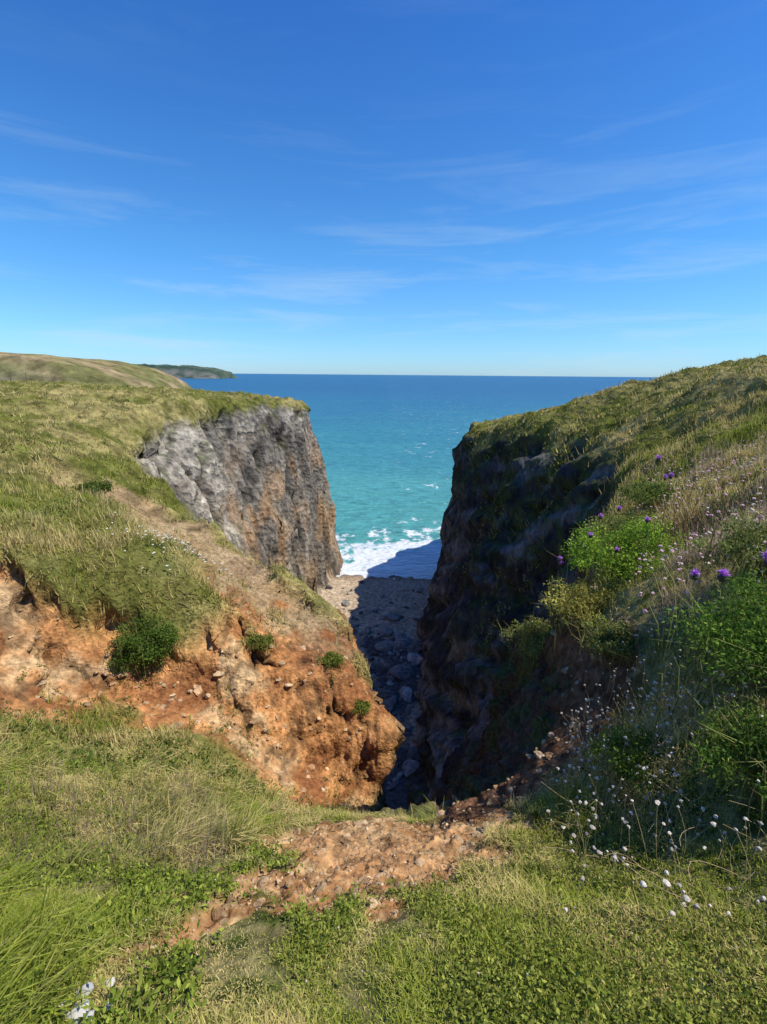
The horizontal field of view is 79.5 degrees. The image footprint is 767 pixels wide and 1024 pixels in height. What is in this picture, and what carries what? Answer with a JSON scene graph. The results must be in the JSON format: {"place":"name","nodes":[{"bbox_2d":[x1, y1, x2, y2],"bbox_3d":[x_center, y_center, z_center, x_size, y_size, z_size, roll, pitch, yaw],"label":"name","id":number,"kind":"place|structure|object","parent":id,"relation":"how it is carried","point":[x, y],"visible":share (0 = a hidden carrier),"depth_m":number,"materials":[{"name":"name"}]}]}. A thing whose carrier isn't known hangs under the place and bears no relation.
{"place":"outdoors","nodes":[
{"label":"outdoors","id":0,"kind":"place"},
{"bbox_2d":[0,352,192,389],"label":"hill","id":1,"kind":"structure","parent":0,"point":[44,367],"depth_m":239.30,"materials":[{"name":"plant"}]},
{"bbox_2d":[0,380,343,595],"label":"sea cliff","id":2,"kind":"structure","parent":0,"point":[249,475],"depth_m":40.66,"materials":[{"name":"stone"}]},
{"bbox_2d":[70,480,117,495],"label":"bush","id":3,"kind":"object","parent":2,"relation":"on","point":[103,485],"visible":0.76,"depth_m":17.94,"materials":[{"name":"green plant"}]},
{"bbox_2d":[135,364,237,378],"bbox_3d":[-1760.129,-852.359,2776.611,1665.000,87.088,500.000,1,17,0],"label":"headland","id":4,"kind":"structure","parent":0,"point":[188,371],"depth_m":2617.95,"materials":[{"name":"green plant"}]},
{"bbox_2d":[316,559,431,811],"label":"beach","id":5,"kind":"structure","parent":0,"point":[369,592],"depth_m":55.60,"materials":[{"name":"beige sand"}]},
{"bbox_2d":[326,581,423,802],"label":"beach boulders","id":6,"kind":"object","parent":5,"relation":"on","point":[404,672],"visible":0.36,"depth_m":44.08,"materials":[{"name":"grey stone"}]},
{"bbox_2d":[0,421,766,1023],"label":"ground","id":7,"kind":"structure","parent":0,"point":[506,735],"depth_m":8.37,"materials":[{"name":"soil"}]},
{"bbox_2d":[58,977,114,1023],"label":"flowers","id":8,"kind":"object","parent":7,"relation":"on","point":[88,986],"visible":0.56,"depth_m":1.73,"materials":[{"name":"white plant"}]},
{"bbox_2d":[79,602,192,685],"bbox_3d":[-5.220,2.837,9.989,2.784,1.801,2.069,1,17,0],"label":"bush","id":9,"kind":"object","parent":7,"relation":"on","point":[147,645],"visible":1,"depth_m":9.84,"materials":[{"name":"green plant"}]},
{"bbox_2d":[240,633,292,651],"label":"bush","id":10,"kind":"object","parent":7,"relation":"on","point":[265,641],"visible":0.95,"depth_m":10.97,"materials":[{"name":"green plant"}]},
{"bbox_2d":[4,541,635,950],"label":"loose stones","id":11,"kind":"object","parent":7,"relation":"on","point":[220,911],"visible":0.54,"depth_m":3.93,"materials":[{"name":"stone"}]},
{"bbox_2d":[317,650,348,672],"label":"bush","id":12,"kind":"object","parent":7,"relation":"on","point":[331,658],"visible":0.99,"depth_m":11.69,"materials":[{"name":"green plant"}]},
{"bbox_2d":[352,698,374,717],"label":"bush","id":13,"kind":"object","parent":7,"relation":"on","point":[359,706],"visible":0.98,"depth_m":11.36,"materials":[{"name":"green plant"}]},
{"bbox_2d":[0,353,766,1023],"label":"grass","id":14,"kind":"structure","parent":7,"relation":"on","point":[20,999],"depth_m":3.40,"materials":[{"name":"green plant"}]},
{"bbox_2d":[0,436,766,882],"bbox_3d":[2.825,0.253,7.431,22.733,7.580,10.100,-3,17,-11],"label":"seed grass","id":15,"kind":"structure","parent":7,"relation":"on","point":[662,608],"depth_m":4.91,"materials":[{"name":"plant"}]},
{"bbox_2d":[0,358,766,1023],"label":"wild herbs","id":16,"kind":"object","parent":7,"relation":"on","point":[496,992],"visible":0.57,"depth_m":2.23,"materials":[{"name":"green plant"}]},
{"bbox_2d":[98,435,766,986],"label":"seed head flowers","id":17,"kind":"object","parent":7,"relation":"on","point":[624,821],"visible":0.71,"depth_m":3.90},
{"bbox_2d":[497,614,557,669],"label":"bush","id":18,"kind":"object","parent":7,"relation":"on","point":[536,631],"visible":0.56,"depth_m":8.23,"materials":[{"name":"green plant"}]},
{"bbox_2d":[553,555,561,626],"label":"thistle flower","id":19,"kind":"object","parent":7,"relation":"on","point":[559,558],"visible":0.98,"depth_m":6.89,"materials":[{"name":"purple plant"}]},
{"bbox_2d":[536,576,618,641],"bbox_3d":[2.950,1.304,6.687,1.749,0.825,1.492,-11,20,-33],"label":"bush","id":20,"kind":"object","parent":7,"relation":"on","point":[593,602],"visible":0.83,"depth_m":6.58,"materials":[{"name":"green plant"}]},
{"bbox_2d":[585,533,593,585],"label":"thistle flower","id":21,"kind":"object","parent":7,"relation":"on","point":[590,535],"visible":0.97,"depth_m":6.66,"materials":[{"name":"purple plant"}]},
{"bbox_2d":[593,512,601,583],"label":"thistle flower","id":22,"kind":"object","parent":7,"relation":"on","point":[600,516],"visible":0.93,"depth_m":7.12,"materials":[{"name":"purple plant"}]},
{"bbox_2d":[561,603,639,670],"bbox_3d":[2.687,1.501,5.624,0.924,0.635,1.250,1,17,0],"label":"bush","id":23,"kind":"object","parent":7,"relation":"on","point":[610,636],"visible":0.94,"depth_m":5.41,"materials":[{"name":"green plant"}]},
{"bbox_2d":[610,506,620,585],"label":"thistle flower","id":24,"kind":"object","parent":7,"relation":"on","point":[619,509],"visible":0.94,"depth_m":6.55,"materials":[{"name":"purple plant"}]},
{"bbox_2d":[612,546,619,588],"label":"thistle flower","id":25,"kind":"object","parent":7,"relation":"on","point":[617,549],"visible":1,"depth_m":6.41,"materials":[{"name":"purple plant"}]},
{"bbox_2d":[573,508,659,554],"bbox_3d":[4.869,0.393,9.138,1.922,0.832,1.969,-9,19,-30],"label":"bush","id":26,"kind":"object","parent":7,"relation":"on","point":[610,522],"visible":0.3,"depth_m":9.19,"materials":[{"name":"green plant"}]},
{"bbox_2d":[546,511,700,595],"bbox_3d":[3.936,0.625,6.981,2.379,1.141,2.261,-10,20,-33],"label":"bush","id":27,"kind":"object","parent":7,"relation":"on","point":[625,544],"visible":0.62,"depth_m":6.91,"materials":[{"name":"green plant"}]},
{"bbox_2d":[579,706,668,808],"bbox_3d":[1.965,1.984,3.721,1.302,0.441,0.878,-7,18,-23],"label":"bush","id":28,"kind":"object","parent":7,"relation":"on","point":[625,765],"visible":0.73,"depth_m":3.70,"materials":[{"name":"green plant"}]},
{"bbox_2d":[640,516,649,566],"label":"thistle flower","id":29,"kind":"object","parent":7,"relation":"on","point":[647,519],"visible":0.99,"depth_m":6.29,"materials":[{"name":"purple plant"}]},
{"bbox_2d":[615,476,685,511],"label":"bush","id":30,"kind":"object","parent":7,"relation":"on","point":[644,491],"visible":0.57,"depth_m":10.84,"materials":[{"name":"green plant"}]},
{"bbox_2d":[540,470,766,929],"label":"dry stalks","id":31,"kind":"object","parent":7,"relation":"on","point":[683,691],"visible":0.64,"depth_m":5.40,"materials":[{"name":"plant"}]},
{"bbox_2d":[647,454,661,538],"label":"thistle flower","id":32,"kind":"object","parent":7,"relation":"on","point":[658,457],"visible":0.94,"depth_m":6.69,"materials":[{"name":"purple plant"}]},
{"bbox_2d":[649,474,667,530],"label":"thistle flower","id":33,"kind":"object","parent":7,"relation":"on","point":[665,476],"visible":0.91,"depth_m":7.09,"materials":[{"name":"purple plant"}]},
{"bbox_2d":[658,473,673,553],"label":"thistle flower","id":34,"kind":"object","parent":7,"relation":"on","point":[671,476],"visible":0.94,"depth_m":6.53,"materials":[{"name":"purple plant"}]},
{"bbox_2d":[667,568,700,721],"bbox_3d":[2.436,1.152,3.756,0.205,1.524,0.120,-14,22,-41],"label":"thistle flower","id":35,"kind":"object","parent":7,"relation":"on","point":[695,575],"visible":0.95,"depth_m":3.70,"materials":[{"name":"green plant"}]},
{"bbox_2d":[634,545,766,710],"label":"bush","id":36,"kind":"object","parent":7,"relation":"on","point":[735,623],"visible":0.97,"depth_m":3.52,"materials":[{"name":"green plant"}]},
{"bbox_2d":[641,507,766,592],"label":"bush","id":37,"kind":"object","parent":7,"relation":"on","point":[748,539],"visible":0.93,"depth_m":4.56,"materials":[{"name":"green plant"}]},
{"bbox_2d":[649,677,766,823],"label":"bush","id":38,"kind":"object","parent":7,"relation":"on","point":[755,742],"visible":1,"depth_m":2.90,"materials":[{"name":"green plant"}]},
{"bbox_2d":[696,568,730,711],"bbox_3d":[2.554,1.064,3.592,0.220,1.382,0.122,-9,19,-29],"label":"thistle flower","id":39,"kind":"object","parent":7,"relation":"on","point":[721,577],"visible":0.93,"depth_m":3.46,"materials":[{"name":"green plant"}]},
{"bbox_2d":[736,551,766,696],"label":"thistle flower","id":40,"kind":"object","parent":7,"relation":"on","point":[764,565],"visible":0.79,"depth_m":3.37,"materials":[{"name":"green plant"}]},
{"bbox_2d":[0,0,766,376],"label":"sky","id":41,"kind":"structure","parent":0,"point":[577,188],"materials":[{"name":"blue"}]},
{"bbox_2d":[178,374,657,578],"bbox_3d":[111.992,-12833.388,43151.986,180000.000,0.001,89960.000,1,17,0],"label":"sea","id":42,"kind":"structure","parent":0,"point":[388,444],"depth_m":232.91,"materials":[{"name":"liquid"}]},
{"bbox_2d":[406,355,766,805],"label":"sea cliff","id":43,"kind":"structure","parent":0,"point":[439,739],"depth_m":28.89,"materials":[{"name":"stone"}]}
]}

